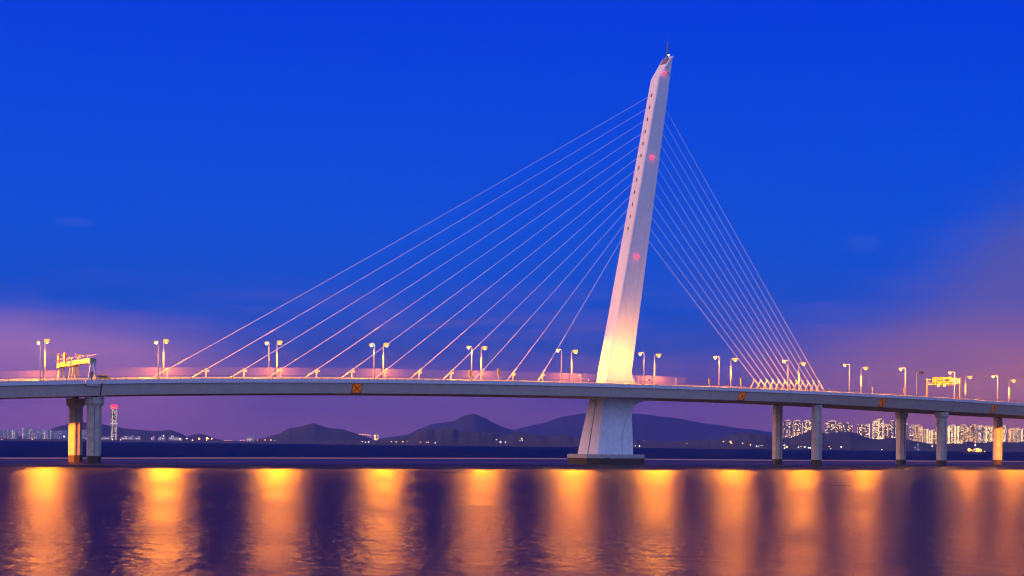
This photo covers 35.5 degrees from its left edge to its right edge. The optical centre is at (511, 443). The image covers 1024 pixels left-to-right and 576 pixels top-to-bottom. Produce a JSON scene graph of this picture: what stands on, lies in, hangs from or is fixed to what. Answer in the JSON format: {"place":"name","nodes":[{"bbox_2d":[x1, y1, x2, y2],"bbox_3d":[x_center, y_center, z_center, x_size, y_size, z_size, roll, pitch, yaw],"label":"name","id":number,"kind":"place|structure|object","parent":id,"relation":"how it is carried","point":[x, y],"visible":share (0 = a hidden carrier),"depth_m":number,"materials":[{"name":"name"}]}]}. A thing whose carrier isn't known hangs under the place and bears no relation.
{"place":"outdoors","nodes":[
{"label":"outdoors","id":0,"kind":"place"},
{"bbox_2d":[110,405,117,439],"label":"lattice tower","id":1,"kind":"structure","parent":0,"point":[114,423],"depth_m":6489.39,"materials":[{"name":"white metal"}]},
{"bbox_2d":[19,422,225,440],"bbox_3d":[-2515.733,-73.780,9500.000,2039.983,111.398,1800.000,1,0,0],"label":"hill","id":2,"kind":"structure","parent":0,"point":[123,432],"depth_m":9095.24,"materials":[{"name":"purple"}]},
{"bbox_2d":[0,438,306,443],"bbox_3d":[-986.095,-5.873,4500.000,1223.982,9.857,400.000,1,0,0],"label":"shore bank","id":3,"kind":"structure","parent":0,"point":[102,440],"depth_m":4382.51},
{"bbox_2d":[0,430,4,437],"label":"tower block","id":4,"kind":"structure","parent":3,"relation":"on","point":[2,433],"depth_m":5191.23,"materials":[{"name":"grey concrete"}]},
{"bbox_2d":[7,430,11,438],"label":"tower block","id":5,"kind":"structure","parent":3,"relation":"on","point":[9,434],"depth_m":5272.98,"materials":[{"name":"grey"}]},
{"bbox_2d":[12,430,15,438],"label":"tower block","id":6,"kind":"structure","parent":3,"relation":"on","point":[13,434],"depth_m":5195.79,"materials":[{"name":"grey concrete"}]},
{"bbox_2d":[22,428,25,438],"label":"tower block","id":7,"kind":"structure","parent":3,"relation":"on","point":[23,433],"depth_m":5273.78,"materials":[{"name":"grey"}]},
{"bbox_2d":[26,428,29,438],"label":"tower block","id":8,"kind":"structure","parent":3,"relation":"on","point":[27,433],"depth_m":5194.79,"materials":[{"name":"grey concrete"}]},
{"bbox_2d":[44,430,48,438],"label":"tower block","id":9,"kind":"structure","parent":3,"relation":"on","point":[46,434],"depth_m":5193.98,"materials":[{"name":"grey concrete"}]},
{"bbox_2d":[63,430,67,438],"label":"tower block","id":10,"kind":"structure","parent":3,"relation":"on","point":[66,434],"depth_m":5274.31,"materials":[{"name":"grey concrete"}]},
{"bbox_2d":[246,436,253,441],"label":"shore building","id":11,"kind":"structure","parent":0,"point":[250,439],"depth_m":4893.00,"materials":[{"name":"grey"}]},
{"bbox_2d":[243,423,373,442],"bbox_3d":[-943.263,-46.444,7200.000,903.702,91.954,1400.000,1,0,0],"label":"hill","id":12,"kind":"structure","parent":0,"point":[313,432],"depth_m":6816.55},
{"bbox_2d":[378,414,517,439],"bbox_3d":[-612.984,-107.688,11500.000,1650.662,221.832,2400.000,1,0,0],"label":"hill","id":13,"kind":"structure","parent":0,"point":[472,423],"depth_m":11107.92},
{"bbox_2d":[0,441,1023,575],"bbox_3d":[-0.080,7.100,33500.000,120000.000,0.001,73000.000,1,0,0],"label":"sea water","id":14,"kind":"structure","parent":0,"point":[318,520],"depth_m":158.08,"materials":[{"name":"blue liquid"}]},
{"bbox_2d":[963,443,984,452],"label":"work barge","id":15,"kind":"object","parent":14,"relation":"on","point":[975,450],"visible":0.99,"depth_m":2561.19,"materials":[{"name":"metal"}]},
{"bbox_2d":[0,459,1023,467],"bbox_3d":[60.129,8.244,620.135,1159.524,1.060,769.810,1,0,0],"label":"mud flat","id":16,"kind":"structure","parent":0,"point":[460,462],"depth_m":590.81,"materials":[{"name":"brown soil"}]},
{"bbox_2d":[66,397,84,461],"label":"bridge pier","id":17,"kind":"structure","parent":16,"relation":"on","point":[75,405],"depth_m":483.25,"materials":[{"name":"concrete"}]},
{"bbox_2d":[84,396,103,462],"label":"bridge pier","id":18,"kind":"structure","parent":16,"relation":"on","point":[94,404],"depth_m":465.31,"materials":[{"name":"concrete"}]},
{"bbox_2d":[0,376,101,398],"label":"bridge deck","id":19,"kind":"structure","parent":18,"relation":"on","point":[66,387],"depth_m":456.61,"materials":[{"name":"concrete"}]},
{"bbox_2d":[37,340,40,380],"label":"street lamp","id":20,"kind":"object","parent":19,"relation":"on","point":[38,341],"visible":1,"depth_m":454.84,"materials":[{"name":"metal"}]},
{"bbox_2d":[44,339,49,377],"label":"street lamp","id":21,"kind":"object","parent":19,"relation":"on","point":[46,340],"visible":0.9,"depth_m":489.49,"materials":[{"name":"metal"}]},
{"bbox_2d":[57,353,75,377],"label":"signal gantry","id":22,"kind":"object","parent":19,"relation":"on","point":[63,364],"visible":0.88,"depth_m":486.14,"materials":[{"name":"metal"}]},
{"bbox_2d":[71,354,100,385],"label":"signal gantry","id":23,"kind":"object","parent":19,"relation":"on","point":[83,361],"visible":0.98,"depth_m":461.37,"materials":[{"name":"metal"}]},
{"bbox_2d":[567,42,673,464],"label":"bridge pylon","id":24,"kind":"object","parent":16,"relation":"on","point":[607,437],"visible":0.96,"depth_m":577.59,"materials":[{"name":"paint"}]},
{"bbox_2d":[153,95,650,376],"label":"stay cable","id":25,"kind":"object","parent":24,"relation":"attached to","point":[385,247],"visible":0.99,"depth_m":529.52,"materials":[{"name":"paint"}]},
{"bbox_2d":[192,107,648,376],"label":"stay cable","id":26,"kind":"object","parent":24,"relation":"attached to","point":[407,251],"visible":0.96,"depth_m":533.32,"materials":[{"name":"paint"}]},
{"bbox_2d":[231,119,646,376],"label":"stay cable","id":27,"kind":"object","parent":24,"relation":"attached to","point":[424,258],"visible":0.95,"depth_m":536.85,"materials":[{"name":"paint"}]},
{"bbox_2d":[270,131,644,376],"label":"stay cable","id":28,"kind":"object","parent":24,"relation":"attached to","point":[447,261],"visible":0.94,"depth_m":540.27,"materials":[{"name":"paint"}]},
{"bbox_2d":[306,143,642,376],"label":"stay cable","id":29,"kind":"object","parent":24,"relation":"attached to","point":[462,269],"visible":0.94,"depth_m":543.83,"materials":[{"name":"paint"}]},
{"bbox_2d":[341,155,640,377],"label":"stay cable","id":30,"kind":"object","parent":24,"relation":"attached to","point":[477,277],"visible":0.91,"depth_m":546.40,"materials":[{"name":"paint"}]},
{"bbox_2d":[377,167,638,376],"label":"stay cable","id":31,"kind":"object","parent":24,"relation":"attached to","point":[498,280],"visible":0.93,"depth_m":551.17,"materials":[{"name":"paint"}]},
{"bbox_2d":[87,375,956,411],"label":"bridge deck","id":32,"kind":"structure","parent":24,"relation":"on","point":[115,386],"depth_m":535.03,"materials":[{"name":"concrete"}]},
{"bbox_2d":[93,375,110,380],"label":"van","id":33,"kind":"object","parent":32,"relation":"on","point":[106,377],"visible":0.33,"depth_m":467.18,"materials":[{"name":"metal"}]},
{"bbox_2d":[155,340,158,378],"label":"street lamp","id":34,"kind":"object","parent":32,"relation":"on","point":[156,341],"visible":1,"depth_m":471.97,"materials":[{"name":"metal"}]},
{"bbox_2d":[163,339,168,376],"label":"street lamp","id":35,"kind":"object","parent":32,"relation":"on","point":[165,340],"visible":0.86,"depth_m":508.07,"materials":[{"name":"metal"}]},
{"bbox_2d":[265,341,269,378],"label":"street lamp","id":36,"kind":"object","parent":32,"relation":"on","point":[266,342],"visible":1,"depth_m":489.34,"materials":[{"name":"metal"}]},
{"bbox_2d":[276,340,281,376],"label":"street lamp","id":37,"kind":"object","parent":32,"relation":"on","point":[279,342],"visible":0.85,"depth_m":527.25,"materials":[{"name":"metal"}]},
{"bbox_2d":[351,383,362,392],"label":"crossed panel","id":38,"kind":"object","parent":32,"relation":"attached to","point":[356,388],"visible":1,"depth_m":504.24,"materials":[{"name":"orange metal"}]},
{"bbox_2d":[370,343,374,379],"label":"street lamp","id":39,"kind":"object","parent":32,"relation":"on","point":[371,344],"visible":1,"depth_m":507.19,"materials":[{"name":"metal"}]},
{"bbox_2d":[383,343,388,376],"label":"street lamp","id":40,"kind":"object","parent":32,"relation":"on","point":[386,344],"visible":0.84,"depth_m":547.08,"materials":[{"name":"metal"}]},
{"bbox_2d":[467,346,471,380],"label":"street lamp","id":41,"kind":"object","parent":32,"relation":"on","point":[468,347],"visible":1,"depth_m":525.38,"materials":[{"name":"metal"}]},
{"bbox_2d":[481,346,486,370],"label":"street lamp","id":42,"kind":"object","parent":32,"relation":"on","point":[484,347],"visible":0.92,"depth_m":567.26,"materials":[{"name":"metal"}]},
{"bbox_2d":[556,349,561,382],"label":"street lamp","id":43,"kind":"object","parent":32,"relation":"on","point":[557,350],"visible":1,"depth_m":543.88,"materials":[{"name":"metal"}]},
{"bbox_2d":[571,349,577,381],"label":"street lamp","id":44,"kind":"object","parent":32,"relation":"on","point":[575,350],"visible":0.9,"depth_m":588.06,"materials":[{"name":"metal"}]},
{"bbox_2d":[638,352,644,384],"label":"street lamp","id":45,"kind":"object","parent":32,"relation":"on","point":[639,353],"visible":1,"depth_m":563.05,"materials":[{"name":"metal"}]},
{"bbox_2d":[654,353,660,382],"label":"street lamp","id":46,"kind":"object","parent":32,"relation":"on","point":[658,354],"visible":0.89,"depth_m":609.87,"materials":[{"name":"metal"}]},
{"bbox_2d":[713,356,719,387],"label":"street lamp","id":47,"kind":"object","parent":32,"relation":"on","point":[715,357],"visible":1,"depth_m":582.62,"materials":[{"name":"metal"}]},
{"bbox_2d":[730,358,737,386],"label":"street lamp","id":48,"kind":"object","parent":32,"relation":"on","point":[735,359],"visible":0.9,"depth_m":633.06,"materials":[{"name":"metal"}]},
{"bbox_2d":[737,392,746,399],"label":"crossed panel","id":49,"kind":"object","parent":32,"relation":"attached to","point":[742,395],"visible":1,"depth_m":589.40,"materials":[{"name":"orange metal"}]},
{"bbox_2d":[782,360,788,389],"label":"street lamp","id":50,"kind":"object","parent":32,"relation":"on","point":[788,372],"visible":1,"depth_m":603.21,"materials":[{"name":"metal"}]},
{"bbox_2d":[843,363,849,392],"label":"street lamp","id":51,"kind":"object","parent":32,"relation":"on","point":[844,364],"visible":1,"depth_m":624.30,"materials":[{"name":"metal"}]},
{"bbox_2d":[877,398,887,406],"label":"crossed panel","id":52,"kind":"object","parent":32,"relation":"attached to","point":[882,402],"visible":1,"depth_m":638.22,"materials":[{"name":"orange metal"}]},
{"bbox_2d":[948,371,954,398],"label":"street lamp","id":53,"kind":"object","parent":32,"relation":"on","point":[949,372],"visible":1,"depth_m":670.69,"materials":[{"name":"metal"}]},
{"bbox_2d":[411,179,636,377],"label":"stay cable","id":54,"kind":"object","parent":24,"relation":"attached to","point":[515,286],"visible":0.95,"depth_m":554.96,"materials":[{"name":"paint"}]},
{"bbox_2d":[443,192,633,378],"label":"stay cable","id":55,"kind":"object","parent":24,"relation":"attached to","point":[535,289],"visible":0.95,"depth_m":560.29,"materials":[{"name":"paint"}]},
{"bbox_2d":[474,208,628,379],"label":"stay cable","id":56,"kind":"object","parent":24,"relation":"attached to","point":[546,299],"visible":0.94,"depth_m":560.75,"materials":[{"name":"paint"}]},
{"bbox_2d":[508,218,628,378],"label":"stay cable","id":57,"kind":"object","parent":24,"relation":"attached to","point":[563,305],"visible":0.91,"depth_m":565.05,"materials":[{"name":"paint"}]},
{"bbox_2d":[538,229,627,380],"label":"stay cable","id":58,"kind":"object","parent":24,"relation":"attached to","point":[578,312],"visible":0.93,"depth_m":569.03,"materials":[{"name":"paint"}]},
{"bbox_2d":[650,243,761,388],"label":"stay cable","id":59,"kind":"object","parent":24,"relation":"attached to","point":[709,320],"visible":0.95,"depth_m":603.52,"materials":[{"name":"paint"}]},
{"bbox_2d":[650,229,766,387],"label":"stay cable","id":60,"kind":"object","parent":24,"relation":"attached to","point":[711,312],"visible":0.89,"depth_m":603.99,"materials":[{"name":"paint"}]},
{"bbox_2d":[653,219,773,388],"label":"stay cable","id":61,"kind":"object","parent":24,"relation":"attached to","point":[717,310],"visible":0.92,"depth_m":606.02,"materials":[{"name":"paint"}]},
{"bbox_2d":[654,206,778,388],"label":"stay cable","id":62,"kind":"object","parent":24,"relation":"attached to","point":[722,306],"visible":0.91,"depth_m":607.18,"materials":[{"name":"paint"}]},
{"bbox_2d":[655,193,785,389],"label":"stay cable","id":63,"kind":"object","parent":24,"relation":"attached to","point":[728,304],"visible":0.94,"depth_m":609.97,"materials":[{"name":"paint"}]},
{"bbox_2d":[657,182,790,388],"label":"stay cable","id":64,"kind":"object","parent":24,"relation":"attached to","point":[726,290],"visible":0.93,"depth_m":608.95,"materials":[{"name":"paint"}]},
{"bbox_2d":[658,169,796,389],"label":"stay cable","id":65,"kind":"object","parent":24,"relation":"attached to","point":[729,283],"visible":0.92,"depth_m":608.95,"materials":[{"name":"paint"}]},
{"bbox_2d":[660,158,801,389],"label":"stay cable","id":66,"kind":"object","parent":24,"relation":"attached to","point":[735,281],"visible":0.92,"depth_m":611.59,"materials":[{"name":"paint"}]},
{"bbox_2d":[662,147,807,390],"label":"stay cable","id":67,"kind":"object","parent":24,"relation":"attached to","point":[741,280],"visible":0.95,"depth_m":614.97,"materials":[{"name":"paint"}]},
{"bbox_2d":[663,134,812,389],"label":"stay cable","id":68,"kind":"object","parent":24,"relation":"attached to","point":[741,268],"visible":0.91,"depth_m":613.77,"materials":[{"name":"paint"}]},
{"bbox_2d":[665,123,818,390],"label":"stay cable","id":69,"kind":"object","parent":24,"relation":"attached to","point":[742,258],"visible":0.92,"depth_m":613.03,"materials":[{"name":"paint"}]},
{"bbox_2d":[667,112,822,388],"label":"stay cable","id":70,"kind":"object","parent":24,"relation":"attached to","point":[746,253],"visible":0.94,"depth_m":614.74,"materials":[{"name":"paint"}]},
{"bbox_2d":[772,405,782,464],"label":"bridge pier","id":71,"kind":"structure","parent":16,"relation":"on","point":[777,424],"depth_m":634.00,"materials":[{"name":"concrete"}]},
{"bbox_2d":[811,404,821,464],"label":"bridge pier","id":72,"kind":"structure","parent":16,"relation":"on","point":[816,446],"depth_m":617.61,"materials":[{"name":"concrete"}]},
{"bbox_2d":[895,412,907,464],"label":"bridge pier","id":73,"kind":"structure","parent":16,"relation":"on","point":[901,417],"depth_m":686.42,"materials":[{"name":"concrete"}]},
{"bbox_2d":[935,411,948,464],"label":"bridge pier","id":74,"kind":"structure","parent":16,"relation":"on","point":[941,440],"depth_m":670.37,"materials":[{"name":"concrete"}]},
{"bbox_2d":[993,417,1002,463],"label":"bridge pier","id":75,"kind":"structure","parent":16,"relation":"on","point":[997,440],"depth_m":744.40,"materials":[{"name":"concrete"}]},
{"bbox_2d":[0,457,1023,461],"bbox_3d":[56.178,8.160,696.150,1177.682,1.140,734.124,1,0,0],"label":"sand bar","id":76,"kind":"object","parent":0,"point":[439,458],"visible":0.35,"depth_m":688.16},
{"bbox_2d":[0,0,1023,441],"label":"sky","id":77,"kind":"structure","parent":0,"point":[181,172],"materials":[{"name":"blue"}]},
{"bbox_2d":[513,413,792,441],"bbox_3d":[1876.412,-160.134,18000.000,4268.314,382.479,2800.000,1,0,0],"label":"hill","id":78,"kind":"structure","parent":0,"point":[645,427],"depth_m":17373.99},
{"bbox_2d":[299,428,1023,451],"bbox_3d":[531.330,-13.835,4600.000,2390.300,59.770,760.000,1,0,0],"label":"hill","id":79,"kind":"structure","parent":0,"point":[847,440],"depth_m":4370.95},
{"bbox_2d":[783,420,792,438],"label":"tower block","id":80,"kind":"structure","parent":79,"relation":"on","point":[787,428],"depth_m":5585.65,"materials":[{"name":"grey concrete"}]},
{"bbox_2d":[793,420,800,436],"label":"tower block","id":81,"kind":"structure","parent":79,"relation":"on","point":[796,427],"depth_m":5649.81,"materials":[{"name":"grey concrete"}]},
{"bbox_2d":[824,423,829,432],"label":"tower block","id":82,"kind":"structure","parent":79,"relation":"on","point":[826,427],"depth_m":5592.06,"materials":[{"name":"grey concrete"}]},
{"bbox_2d":[838,422,842,431],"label":"tower block","id":83,"kind":"structure","parent":79,"relation":"on","point":[840,426],"depth_m":5710.85,"materials":[{"name":"grey concrete"}]},
{"bbox_2d":[857,423,862,434],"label":"tower block","id":84,"kind":"structure","parent":79,"relation":"on","point":[859,428],"depth_m":5712.66,"materials":[{"name":"grey concrete"}]},
{"bbox_2d":[865,423,869,437],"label":"tower block","id":85,"kind":"structure","parent":79,"relation":"on","point":[867,429],"depth_m":5593.50,"materials":[{"name":"grey concrete"}]},
{"bbox_2d":[872,420,878,438],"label":"tower block","id":86,"kind":"structure","parent":79,"relation":"on","point":[875,430],"depth_m":5651.32,"materials":[{"name":"grey concrete"}]},
{"bbox_2d":[877,418,883,439],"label":"tower block","id":87,"kind":"structure","parent":79,"relation":"on","point":[881,428],"depth_m":5706.28,"materials":[{"name":"grey"}]},
{"bbox_2d":[884,424,887,437],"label":"tower block","id":88,"kind":"structure","parent":79,"relation":"on","point":[885,430],"depth_m":6168.97,"materials":[{"name":"brown"}]},
{"bbox_2d":[888,420,895,437],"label":"tower block","id":89,"kind":"structure","parent":79,"relation":"on","point":[891,428],"depth_m":5589.59,"materials":[{"name":"grey concrete"}]},
{"bbox_2d":[909,424,914,440],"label":"tower block","id":90,"kind":"structure","parent":79,"relation":"on","point":[911,432],"depth_m":5712.32,"materials":[{"name":"grey concrete"}]},
{"bbox_2d":[915,424,921,441],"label":"tower block","id":91,"kind":"structure","parent":79,"relation":"on","point":[917,431],"depth_m":6168.28,"materials":[{"name":"brown concrete"}]},
{"bbox_2d":[920,427,923,442],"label":"tower block","id":92,"kind":"structure","parent":79,"relation":"on","point":[921,434],"depth_m":5992.94,"materials":[{"name":"brown"}]},
{"bbox_2d":[924,429,928,442],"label":"tower block","id":93,"kind":"structure","parent":79,"relation":"on","point":[926,435],"depth_m":6052.46,"materials":[{"name":"brown concrete"}]},
{"bbox_2d":[929,430,935,443],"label":"tower block","id":94,"kind":"structure","parent":79,"relation":"on","point":[932,436],"depth_m":6108.39,"materials":[{"name":"brown"}]},
{"bbox_2d":[948,424,956,443],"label":"tower block","id":95,"kind":"structure","parent":79,"relation":"on","point":[952,433],"depth_m":5986.01,"materials":[{"name":"brown"}]},
{"bbox_2d":[957,426,960,443],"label":"tower block","id":96,"kind":"structure","parent":79,"relation":"on","point":[958,434],"depth_m":6053.07,"materials":[{"name":"brown concrete"}]},
{"bbox_2d":[960,424,966,443],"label":"tower block","id":97,"kind":"structure","parent":79,"relation":"on","point":[963,433],"depth_m":6107.35,"materials":[{"name":"brown"}]},
{"bbox_2d":[969,424,976,442],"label":"tower block","id":98,"kind":"structure","parent":79,"relation":"on","point":[972,433],"depth_m":5987.46,"materials":[{"name":"brown"}]},
{"bbox_2d":[976,425,984,442],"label":"tower block","id":99,"kind":"structure","parent":79,"relation":"on","point":[980,433],"depth_m":5650.69,"materials":[{"name":"grey concrete"}]},
{"bbox_2d":[984,425,991,442],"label":"tower block","id":100,"kind":"structure","parent":79,"relation":"on","point":[988,433],"depth_m":6104.71,"materials":[{"name":"brown"}]},
{"bbox_2d":[1002,425,1006,441],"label":"tower block","id":101,"kind":"structure","parent":79,"relation":"on","point":[1004,433],"depth_m":5993.17,"materials":[{"name":"brown concrete"}]},
{"bbox_2d":[1008,428,1016,441],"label":"tower block","id":102,"kind":"structure","parent":79,"relation":"on","point":[1012,434],"depth_m":6049.96,"materials":[{"name":"brown concrete"}]},
{"bbox_2d":[1018,428,1023,441],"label":"tower block","id":103,"kind":"structure","parent":79,"relation":"on","point":[1020,435],"depth_m":5770.77,"materials":[{"name":"grey"}]},
{"bbox_2d":[802,420,810,433],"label":"tower block","id":104,"kind":"structure","parent":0,"point":[806,425],"depth_m":5706.21,"materials":[{"name":"grey"}]},
{"bbox_2d":[826,420,837,432],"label":"tower block","id":105,"kind":"structure","parent":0,"point":[833,426],"depth_m":5644.64,"materials":[{"name":"grey"}]},
{"bbox_2d":[845,422,849,430],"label":"tower block","id":106,"kind":"structure","parent":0,"point":[847,426],"depth_m":5593.89,"materials":[{"name":"grey concrete"}]},
{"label":"bridge pier","id":107,"kind":"object","parent":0,"visible":0},
{"bbox_2d":[904,396,1023,418],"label":"bridge deck","id":108,"kind":"structure","parent":107,"relation":"on","point":[979,408],"depth_m":696.53,"materials":[{"name":"concrete"}]},
{"bbox_2d":[926,377,960,398],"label":"sign gantry","id":109,"kind":"object","parent":108,"relation":"on","point":[939,381],"visible":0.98,"depth_m":680.27,"materials":[{"name":"metal"}]},
{"bbox_2d":[989,405,998,413],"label":"crossed panel","id":110,"kind":"object","parent":108,"relation":"attached to","point":[993,409],"visible":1,"depth_m":695.08,"materials":[{"name":"orange metal"}]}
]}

